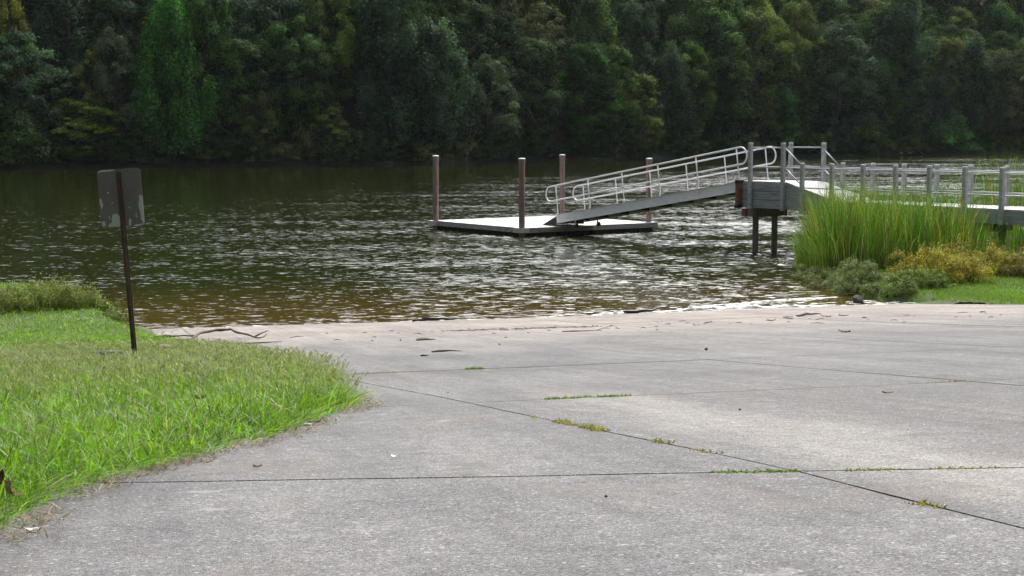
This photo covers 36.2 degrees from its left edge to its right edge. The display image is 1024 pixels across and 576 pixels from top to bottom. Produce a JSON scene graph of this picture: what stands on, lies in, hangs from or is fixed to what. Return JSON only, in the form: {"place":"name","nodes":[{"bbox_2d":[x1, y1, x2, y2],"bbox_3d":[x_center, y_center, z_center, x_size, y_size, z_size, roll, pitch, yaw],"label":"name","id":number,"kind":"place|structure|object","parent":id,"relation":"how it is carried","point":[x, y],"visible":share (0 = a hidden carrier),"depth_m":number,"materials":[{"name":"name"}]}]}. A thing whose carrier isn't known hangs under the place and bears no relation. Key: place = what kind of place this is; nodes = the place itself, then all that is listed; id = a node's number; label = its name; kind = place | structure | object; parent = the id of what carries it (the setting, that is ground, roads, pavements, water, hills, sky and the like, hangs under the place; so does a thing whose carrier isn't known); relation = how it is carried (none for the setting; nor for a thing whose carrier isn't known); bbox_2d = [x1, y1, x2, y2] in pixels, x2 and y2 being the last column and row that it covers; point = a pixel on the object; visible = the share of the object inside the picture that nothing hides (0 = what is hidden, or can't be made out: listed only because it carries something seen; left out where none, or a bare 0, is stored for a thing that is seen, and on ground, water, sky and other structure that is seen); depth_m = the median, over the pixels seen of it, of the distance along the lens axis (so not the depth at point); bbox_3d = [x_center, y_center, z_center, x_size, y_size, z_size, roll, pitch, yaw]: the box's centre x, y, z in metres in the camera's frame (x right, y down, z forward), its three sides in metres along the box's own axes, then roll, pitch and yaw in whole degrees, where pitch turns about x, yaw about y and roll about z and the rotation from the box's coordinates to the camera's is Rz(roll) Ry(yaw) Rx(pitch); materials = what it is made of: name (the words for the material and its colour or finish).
{"place":"outdoors","nodes":[
{"label":"outdoors","id":0,"kind":"place"},
{"bbox_2d":[0,280,397,542],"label":"lawn","id":1,"kind":"structure","parent":0,"point":[93,318],"depth_m":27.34,"materials":[{"name":"plant"}]},
{"bbox_2d":[0,271,105,313],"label":"weedy bush","id":2,"kind":"object","parent":1,"relation":"on","point":[20,300],"visible":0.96,"depth_m":31.95,"materials":[{"name":"green plant"}]},
{"bbox_2d":[90,298,128,321],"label":"weeds","id":3,"kind":"object","parent":1,"relation":"on","point":[109,310],"visible":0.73,"depth_m":32.06,"materials":[{"name":"green plant"}]},
{"bbox_2d":[97,168,144,355],"bbox_3d":[-4.346,-0.078,17.688,0.508,2.530,0.045,-3,7,8],"label":"sign","id":4,"kind":"object","parent":1,"relation":"on","point":[120,197],"visible":0.92,"depth_m":17.61,"materials":[{"name":"metal"}]},
{"bbox_2d":[0,302,1023,575],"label":"boat ramp","id":5,"kind":"object","parent":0,"point":[484,472],"visible":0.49,"depth_m":5.93,"materials":[{"name":"concrete"}]},
{"bbox_2d":[0,341,396,548],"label":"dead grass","id":6,"kind":"structure","parent":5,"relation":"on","point":[22,519],"depth_m":5.79,"materials":[{"name":"beige plant"}]},
{"bbox_2d":[0,155,1023,328],"bbox_3d":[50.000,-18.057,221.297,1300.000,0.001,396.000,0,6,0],"label":"water","id":7,"kind":"structure","parent":0,"point":[238,246],"depth_m":54.23,"materials":[{"name":"liquid"}]},
{"bbox_2d":[432,155,438,228],"bbox_3d":[-3.042,-2.530,62.536,0.260,5.531,0.260,-4,7,-35],"label":"piling","id":8,"kind":"object","parent":7,"relation":"in","point":[435,158],"visible":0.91,"depth_m":62.32,"materials":[{"name":"grey wood"}]},
{"bbox_2d":[518,158,524,236],"bbox_3d":[0.363,-2.041,57.747,0.260,5.501,0.260,-4,7,-35],"label":"piling","id":9,"kind":"object","parent":7,"relation":"in","point":[521,161],"visible":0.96,"depth_m":57.52,"materials":[{"name":"grey wood"}]},
{"bbox_2d":[428,216,657,236],"bbox_3d":[1.224,-2.342,62.046,6.860,0.614,6.480,-4,7,-35],"label":"floating dock","id":10,"kind":"object","parent":7,"relation":"on","point":[534,226],"visible":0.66,"depth_m":60.24,"materials":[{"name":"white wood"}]},
{"bbox_2d":[543,146,776,226],"bbox_3d":[4.915,-3.517,55.397,1.410,3.056,11.076,-4,7,-35],"label":"gangway","id":11,"kind":"object","parent":10,"relation":"on","point":[683,198],"visible":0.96,"depth_m":55.00,"materials":[{"name":"metal"}]},
{"bbox_2d":[182,296,915,327],"bbox_3d":[1.417,0.424,34.008,17.249,0.077,2.624,-2,6,-18],"label":"foam","id":12,"kind":"object","parent":7,"relation":"on","point":[733,305],"visible":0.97,"depth_m":34.20,"materials":[{"name":"white liquid"}]},
{"bbox_2d":[734,142,1023,251],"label":"pier","id":13,"kind":"structure","parent":7,"relation":"in","point":[757,199],"depth_m":48.36,"materials":[{"name":"grey wood"}]},
{"bbox_2d":[0,0,1023,167],"bbox_3d":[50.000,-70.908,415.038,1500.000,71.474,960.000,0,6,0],"label":"ground","id":14,"kind":"structure","parent":0,"point":[562,132],"depth_m":205.03,"materials":[{"name":"green plant"}]},
{"bbox_2d":[0,0,29,109],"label":"broadleaf tree","id":15,"kind":"object","parent":14,"relation":"on","point":[4,14],"visible":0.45,"depth_m":176.56,"materials":[{"name":"green plant"}]},
{"bbox_2d":[0,0,33,108],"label":"vine covered tree","id":16,"kind":"object","parent":14,"relation":"on","point":[1,62],"visible":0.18,"depth_m":178.94,"materials":[{"name":"green plant"}]},
{"bbox_2d":[0,104,67,166],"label":"bank shrub","id":17,"kind":"object","parent":14,"relation":"on","point":[10,116],"visible":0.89,"depth_m":170.36,"materials":[{"name":"green plant"}]},
{"bbox_2d":[0,27,74,152],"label":"broadleaf tree","id":18,"kind":"object","parent":14,"relation":"on","point":[28,86],"visible":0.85,"depth_m":172.95,"materials":[{"name":"green plant"}]},
{"bbox_2d":[2,0,74,46],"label":"broadleaf tree","id":19,"kind":"object","parent":14,"relation":"on","point":[22,2],"visible":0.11,"depth_m":188.66,"materials":[{"name":"green plant"}]},
{"bbox_2d":[21,0,111,106],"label":"vine covered tree","id":20,"kind":"object","parent":14,"relation":"on","point":[41,9],"visible":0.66,"depth_m":183.23,"materials":[{"name":"green plant"}]},
{"bbox_2d":[32,97,127,158],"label":"broadleaf tree","id":21,"kind":"object","parent":14,"relation":"on","point":[77,136],"visible":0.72,"depth_m":178.82,"materials":[{"name":"green plant"}]},
{"bbox_2d":[62,49,112,138],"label":"airy tree","id":22,"kind":"object","parent":14,"relation":"on","point":[83,86],"visible":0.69,"depth_m":181.52,"materials":[{"name":"green plant"}]},
{"bbox_2d":[68,0,156,59],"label":"broadleaf tree","id":23,"kind":"object","parent":14,"relation":"on","point":[135,20],"visible":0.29,"depth_m":191.84,"materials":[{"name":"green plant"}]},
{"bbox_2d":[82,26,153,150],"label":"airy tree","id":24,"kind":"object","parent":14,"relation":"on","point":[122,66],"visible":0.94,"depth_m":181.87,"materials":[{"name":"green plant"}]},
{"bbox_2d":[77,0,165,106],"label":"broadleaf tree","id":25,"kind":"object","parent":14,"relation":"on","point":[111,21],"visible":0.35,"depth_m":188.46,"materials":[{"name":"green plant"}]},
{"bbox_2d":[121,0,219,157],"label":"vine covered tree","id":26,"kind":"object","parent":14,"relation":"on","point":[181,115],"visible":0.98,"depth_m":183.01,"materials":[{"name":"green plant"}]},
{"bbox_2d":[135,0,208,122],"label":"broadleaf tree","id":27,"kind":"object","parent":14,"relation":"on","point":[193,27],"visible":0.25,"depth_m":189.51,"materials":[{"name":"green plant"}]},
{"bbox_2d":[168,0,248,140],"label":"broadleaf tree","id":28,"kind":"object","parent":14,"relation":"on","point":[225,11],"visible":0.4,"depth_m":187.69,"materials":[{"name":"green plant"}]},
{"bbox_2d":[186,0,271,113],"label":"broadleaf tree","id":29,"kind":"object","parent":14,"relation":"on","point":[242,5],"visible":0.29,"depth_m":192.43,"materials":[{"name":"green plant"}]},
{"bbox_2d":[189,36,277,148],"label":"broadleaf tree","id":30,"kind":"object","parent":14,"relation":"on","point":[226,48],"visible":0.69,"depth_m":186.25,"materials":[{"name":"green plant"}]},
{"bbox_2d":[235,91,288,157],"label":"airy tree","id":31,"kind":"object","parent":14,"relation":"on","point":[263,98],"visible":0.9,"depth_m":186.48,"materials":[{"name":"green plant"}]},
{"bbox_2d":[227,0,339,111],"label":"broadleaf tree","id":32,"kind":"object","parent":14,"relation":"on","point":[286,9],"visible":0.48,"depth_m":193.36,"materials":[{"name":"green plant"}]},
{"bbox_2d":[249,13,337,142],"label":"broadleaf tree","id":33,"kind":"object","parent":14,"relation":"on","point":[266,39],"visible":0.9,"depth_m":189.51,"materials":[{"name":"green plant"}]},
{"bbox_2d":[287,128,329,159],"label":"bank shrub","id":34,"kind":"object","parent":14,"relation":"on","point":[304,135],"visible":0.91,"depth_m":187.95,"materials":[{"name":"green plant"}]},
{"bbox_2d":[288,0,358,121],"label":"broadleaf tree","id":35,"kind":"object","parent":14,"relation":"on","point":[335,48],"visible":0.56,"depth_m":195.58,"materials":[{"name":"green plant"}]},
{"bbox_2d":[301,130,350,162],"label":"bank shrub","id":36,"kind":"object","parent":14,"relation":"on","point":[327,157],"visible":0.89,"depth_m":189.07,"materials":[{"name":"green plant"}]},
{"bbox_2d":[305,106,352,155],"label":"airy tree","id":37,"kind":"object","parent":14,"relation":"on","point":[318,117],"visible":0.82,"depth_m":190.91,"materials":[{"name":"green plant"}]},
{"bbox_2d":[309,0,374,104],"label":"broadleaf tree","id":38,"kind":"object","parent":14,"relation":"on","point":[337,85],"visible":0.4,"depth_m":199.59,"materials":[{"name":"green plant"}]},
{"bbox_2d":[351,1,406,114],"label":"vine covered tree","id":39,"kind":"object","parent":14,"relation":"on","point":[379,80],"visible":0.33,"depth_m":200.01,"materials":[{"name":"green plant"}]},
{"bbox_2d":[350,0,434,141],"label":"vine covered tree","id":40,"kind":"object","parent":14,"relation":"on","point":[369,99],"visible":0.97,"depth_m":196.19,"materials":[{"name":"green plant"}]},
{"bbox_2d":[387,0,455,105],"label":"broadleaf tree","id":41,"kind":"object","parent":14,"relation":"on","point":[432,5],"visible":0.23,"depth_m":204.30,"materials":[{"name":"green plant"}]},
{"bbox_2d":[382,0,480,69],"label":"broadleaf tree","id":42,"kind":"object","parent":14,"relation":"on","point":[450,18],"visible":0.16,"depth_m":213.85,"materials":[{"name":"green plant"}]},
{"bbox_2d":[388,16,483,145],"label":"vine covered tree","id":43,"kind":"object","parent":14,"relation":"on","point":[434,39],"visible":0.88,"depth_m":199.29,"materials":[{"name":"green plant"}]},
{"bbox_2d":[435,0,499,107],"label":"broadleaf tree","id":44,"kind":"object","parent":14,"relation":"on","point":[479,15],"visible":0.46,"depth_m":212.87,"materials":[{"name":"green plant"}]},
{"bbox_2d":[442,0,521,61],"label":"broadleaf tree","id":45,"kind":"object","parent":14,"relation":"on","point":[511,8],"visible":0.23,"depth_m":224.88,"materials":[{"name":"green plant"}]},
{"bbox_2d":[453,53,524,144],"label":"airy tree","id":46,"kind":"object","parent":14,"relation":"on","point":[499,85],"visible":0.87,"depth_m":208.33,"materials":[{"name":"green plant"}]},
{"bbox_2d":[475,11,537,108],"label":"broadleaf tree","id":47,"kind":"object","parent":14,"relation":"on","point":[510,35],"visible":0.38,"depth_m":220.25,"materials":[{"name":"green plant"}]},
{"bbox_2d":[500,0,555,68],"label":"vine covered tree","id":48,"kind":"object","parent":14,"relation":"on","point":[522,5],"visible":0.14,"depth_m":233.26,"materials":[{"name":"green plant"}]},
{"bbox_2d":[494,33,566,147],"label":"broadleaf tree","id":49,"kind":"object","parent":14,"relation":"on","point":[544,50],"visible":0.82,"depth_m":216.50,"materials":[{"name":"green plant"}]},
{"bbox_2d":[505,1,583,109],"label":"broadleaf tree","id":50,"kind":"object","parent":14,"relation":"on","point":[536,22],"visible":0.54,"depth_m":223.39,"materials":[{"name":"green plant"}]},
{"bbox_2d":[550,0,617,65],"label":"vine covered tree","id":51,"kind":"object","parent":14,"relation":"on","point":[567,7],"visible":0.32,"depth_m":238.23,"materials":[{"name":"green plant"}]},
{"bbox_2d":[553,41,625,146],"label":"broadleaf tree","id":52,"kind":"object","parent":14,"relation":"on","point":[575,117],"visible":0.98,"depth_m":221.08,"materials":[{"name":"green plant"}]},
{"bbox_2d":[556,0,627,116],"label":"vine covered tree","id":53,"kind":"object","parent":14,"relation":"on","point":[593,9],"visible":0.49,"depth_m":226.96,"materials":[{"name":"green plant"}]},
{"bbox_2d":[586,43,642,144],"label":"broadleaf tree","id":54,"kind":"object","parent":14,"relation":"on","point":[625,58],"visible":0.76,"depth_m":224.62,"materials":[{"name":"green plant"}]},
{"bbox_2d":[595,0,660,110],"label":"broadleaf tree","id":55,"kind":"object","parent":14,"relation":"on","point":[646,59],"visible":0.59,"depth_m":235.50,"materials":[{"name":"green plant"}]},
{"bbox_2d":[605,0,666,77],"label":"broadleaf tree","id":56,"kind":"object","parent":14,"relation":"on","point":[660,2],"visible":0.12,"depth_m":245.92,"materials":[{"name":"green plant"}]},
{"bbox_2d":[608,72,666,149],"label":"broadleaf tree","id":57,"kind":"object","parent":14,"relation":"on","point":[646,84],"visible":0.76,"depth_m":227.55,"materials":[{"name":"green plant"}]},
{"bbox_2d":[633,0,691,83],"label":"vine covered tree","id":58,"kind":"object","parent":14,"relation":"on","point":[672,5],"visible":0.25,"depth_m":251.79,"materials":[{"name":"green plant"}]},
{"bbox_2d":[644,33,700,147],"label":"vine covered tree","id":59,"kind":"object","parent":14,"relation":"on","point":[670,67],"visible":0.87,"depth_m":236.74,"materials":[{"name":"green plant"}]},
{"bbox_2d":[651,11,706,118],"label":"vine covered tree","id":60,"kind":"object","parent":14,"relation":"on","point":[674,29],"visible":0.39,"depth_m":245.71,"materials":[{"name":"green plant"}]},
{"bbox_2d":[658,40,717,136],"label":"broadleaf tree","id":61,"kind":"object","parent":14,"relation":"on","point":[693,53],"visible":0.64,"depth_m":240.76,"materials":[{"name":"green plant"}]},
{"bbox_2d":[676,8,722,105],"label":"broadleaf tree","id":62,"kind":"object","parent":14,"relation":"on","point":[709,26],"visible":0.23,"depth_m":249.56,"materials":[{"name":"green plant"}]},
{"bbox_2d":[663,0,753,131],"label":"broadleaf tree","id":63,"kind":"object","parent":14,"relation":"on","point":[726,22],"visible":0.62,"depth_m":244.37,"materials":[{"name":"green plant"}]},
{"bbox_2d":[701,38,741,141],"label":"vine covered tree","id":64,"kind":"object","parent":14,"relation":"on","point":[725,95],"visible":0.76,"depth_m":245.49,"materials":[{"name":"green plant"}]},
{"bbox_2d":[707,0,754,103],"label":"broadleaf tree","id":65,"kind":"object","parent":14,"relation":"on","point":[738,9],"visible":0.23,"depth_m":254.36,"materials":[{"name":"green plant"}]},
{"bbox_2d":[719,5,800,139],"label":"broadleaf tree","id":66,"kind":"object","parent":14,"relation":"on","point":[759,21],"visible":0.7,"depth_m":253.71,"materials":[{"name":"green plant"}]},
{"bbox_2d":[734,4,788,110],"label":"broadleaf tree","id":67,"kind":"object","parent":14,"relation":"on","point":[777,38],"visible":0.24,"depth_m":262.12,"materials":[{"name":"green plant"}]},
{"bbox_2d":[757,82,805,146],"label":"broadleaf tree","id":68,"kind":"object","parent":14,"relation":"on","point":[788,106],"visible":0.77,"depth_m":255.90,"materials":[{"name":"green plant"}]},
{"bbox_2d":[772,41,819,146],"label":"vine covered tree","id":69,"kind":"object","parent":14,"relation":"on","point":[802,61],"visible":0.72,"depth_m":259.19,"materials":[{"name":"green plant"}]},
{"bbox_2d":[770,0,831,121],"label":"broadleaf tree","id":70,"kind":"object","parent":14,"relation":"on","point":[804,11],"visible":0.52,"depth_m":262.85,"materials":[{"name":"green plant"}]},
{"bbox_2d":[789,0,837,81],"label":"vine covered tree","id":71,"kind":"object","parent":14,"relation":"on","point":[814,3],"visible":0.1,"depth_m":276.96,"materials":[{"name":"green plant"}]},
{"bbox_2d":[798,23,847,117],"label":"vine covered tree","id":72,"kind":"object","parent":14,"relation":"on","point":[820,31],"visible":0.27,"depth_m":267.79,"materials":[{"name":"green plant"}]},
{"bbox_2d":[801,0,870,77],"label":"broadleaf tree","id":73,"kind":"object","parent":14,"relation":"on","point":[843,7],"visible":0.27,"depth_m":278.45,"materials":[{"name":"green plant"}]},
{"bbox_2d":[801,17,882,141],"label":"broadleaf tree","id":74,"kind":"object","parent":14,"relation":"on","point":[836,125],"visible":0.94,"depth_m":263.01,"materials":[{"name":"green plant"}]},
{"bbox_2d":[828,16,871,114],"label":"vine covered tree","id":75,"kind":"object","parent":14,"relation":"on","point":[860,69],"visible":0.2,"depth_m":272.06,"materials":[{"name":"green plant"}]},
{"bbox_2d":[842,117,895,149],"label":"bank shrub","id":76,"kind":"object","parent":14,"relation":"on","point":[870,133],"visible":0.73,"depth_m":264.03,"materials":[{"name":"green plant"}]},
{"bbox_2d":[847,57,911,142],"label":"vine covered tree","id":77,"kind":"object","parent":14,"relation":"on","point":[891,94],"visible":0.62,"depth_m":268.23,"materials":[{"name":"green plant"}]},
{"bbox_2d":[841,9,918,112],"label":"broadleaf tree","id":78,"kind":"object","parent":14,"relation":"on","point":[866,21],"visible":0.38,"depth_m":275.81,"materials":[{"name":"green plant"}]},
{"bbox_2d":[867,53,931,143],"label":"broadleaf tree","id":79,"kind":"object","parent":14,"relation":"on","point":[897,64],"visible":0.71,"depth_m":270.27,"materials":[{"name":"green plant"}]},
{"bbox_2d":[871,0,951,134],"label":"vine covered tree","id":80,"kind":"object","parent":14,"relation":"on","point":[909,9],"visible":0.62,"depth_m":272.59,"materials":[{"name":"green plant"}]},
{"bbox_2d":[887,0,956,35],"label":"broadleaf tree","id":81,"kind":"object","parent":14,"relation":"on","point":[939,5],"visible":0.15,"depth_m":299.15,"materials":[{"name":"green plant"}]},
{"bbox_2d":[915,72,959,147],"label":"vine covered tree","id":82,"kind":"object","parent":14,"relation":"on","point":[937,86],"visible":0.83,"depth_m":272.68,"materials":[{"name":"green plant"}]},
{"bbox_2d":[919,23,963,108],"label":"broadleaf tree","id":83,"kind":"object","parent":14,"relation":"on","point":[943,30],"visible":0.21,"depth_m":281.23,"materials":[{"name":"green plant"}]},
{"bbox_2d":[923,34,972,128],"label":"broadleaf tree","id":84,"kind":"object","parent":14,"relation":"on","point":[957,47],"visible":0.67,"depth_m":275.51,"materials":[{"name":"green plant"}]},
{"bbox_2d":[924,110,982,150],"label":"bank shrub","id":85,"kind":"object","parent":14,"relation":"on","point":[965,133],"visible":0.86,"depth_m":272.95,"materials":[{"name":"green plant"}]},
{"bbox_2d":[921,5,985,80],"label":"broadleaf tree","id":86,"kind":"object","parent":14,"relation":"on","point":[961,14],"visible":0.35,"depth_m":294.38,"materials":[{"name":"green plant"}]},
{"bbox_2d":[943,27,1007,143],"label":"vine covered tree","id":87,"kind":"object","parent":14,"relation":"on","point":[973,51],"visible":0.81,"depth_m":277.56,"materials":[{"name":"green plant"}]},
{"bbox_2d":[953,0,1009,41],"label":"broadleaf tree","id":88,"kind":"object","parent":14,"relation":"on","point":[982,10],"visible":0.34,"depth_m":308.29,"materials":[{"name":"green plant"}]},
{"bbox_2d":[964,48,1023,145],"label":"broadleaf tree","id":89,"kind":"object","parent":14,"relation":"on","point":[1013,102],"visible":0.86,"depth_m":277.63,"materials":[{"name":"green plant"}]},
{"bbox_2d":[974,0,1023,85],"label":"vine covered tree","id":90,"kind":"object","parent":14,"relation":"on","point":[1000,17],"visible":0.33,"depth_m":296.32,"materials":[{"name":"green plant"}]},
{"bbox_2d":[979,27,1023,113],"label":"broadleaf tree","id":91,"kind":"object","parent":14,"relation":"on","point":[1003,38],"visible":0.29,"depth_m":288.24,"materials":[{"name":"green plant"}]},
{"bbox_2d":[792,246,1023,304],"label":"lawn","id":92,"kind":"structure","parent":0,"point":[905,299],"depth_m":35.77,"materials":[{"name":"plant"}]},
{"bbox_2d":[790,256,866,288],"bbox_3d":[7.788,-0.481,39.516,1.502,0.989,3.736,-2,6,-15],"label":"grey shrub","id":93,"kind":"object","parent":92,"relation":"on","point":[809,276],"visible":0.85,"depth_m":38.68,"materials":[{"name":"green plant"}]},
{"bbox_2d":[828,257,893,294],"bbox_3d":[8.480,-0.279,37.181,1.822,0.879,1.999,-4,7,-35],"label":"grey shrub","id":94,"kind":"object","parent":92,"relation":"on","point":[868,273],"visible":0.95,"depth_m":37.24,"materials":[{"name":"green plant"}]},
{"bbox_2d":[775,174,1017,275],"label":"reeds","id":95,"kind":"object","parent":92,"relation":"on","point":[837,230],"visible":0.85,"depth_m":41.08,"materials":[{"name":"green plant"}]},
{"bbox_2d":[880,264,957,296],"bbox_3d":[9.228,-0.193,36.366,2.340,0.765,1.264,-5,7,-39],"label":"green shrub","id":96,"kind":"object","parent":92,"relation":"on","point":[903,282],"visible":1,"depth_m":36.33,"materials":[{"name":"green plant"}]},
{"bbox_2d":[884,239,998,282],"bbox_3d":[10.351,-0.667,37.973,2.785,1.126,1.342,3,6,28],"label":"yellow bush","id":97,"kind":"object","parent":92,"relation":"on","point":[961,274],"visible":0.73,"depth_m":37.86,"materials":[{"name":"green plant"}]},
{"bbox_2d":[911,143,1023,253],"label":"reeds","id":98,"kind":"object","parent":92,"relation":"on","point":[1013,202],"visible":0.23,"depth_m":46.79,"materials":[{"name":"green plant"}]},
{"bbox_2d":[941,234,1023,275],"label":"olive bush","id":99,"kind":"object","parent":92,"relation":"on","point":[997,256],"visible":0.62,"depth_m":39.20,"materials":[{"name":"yellow plant"}]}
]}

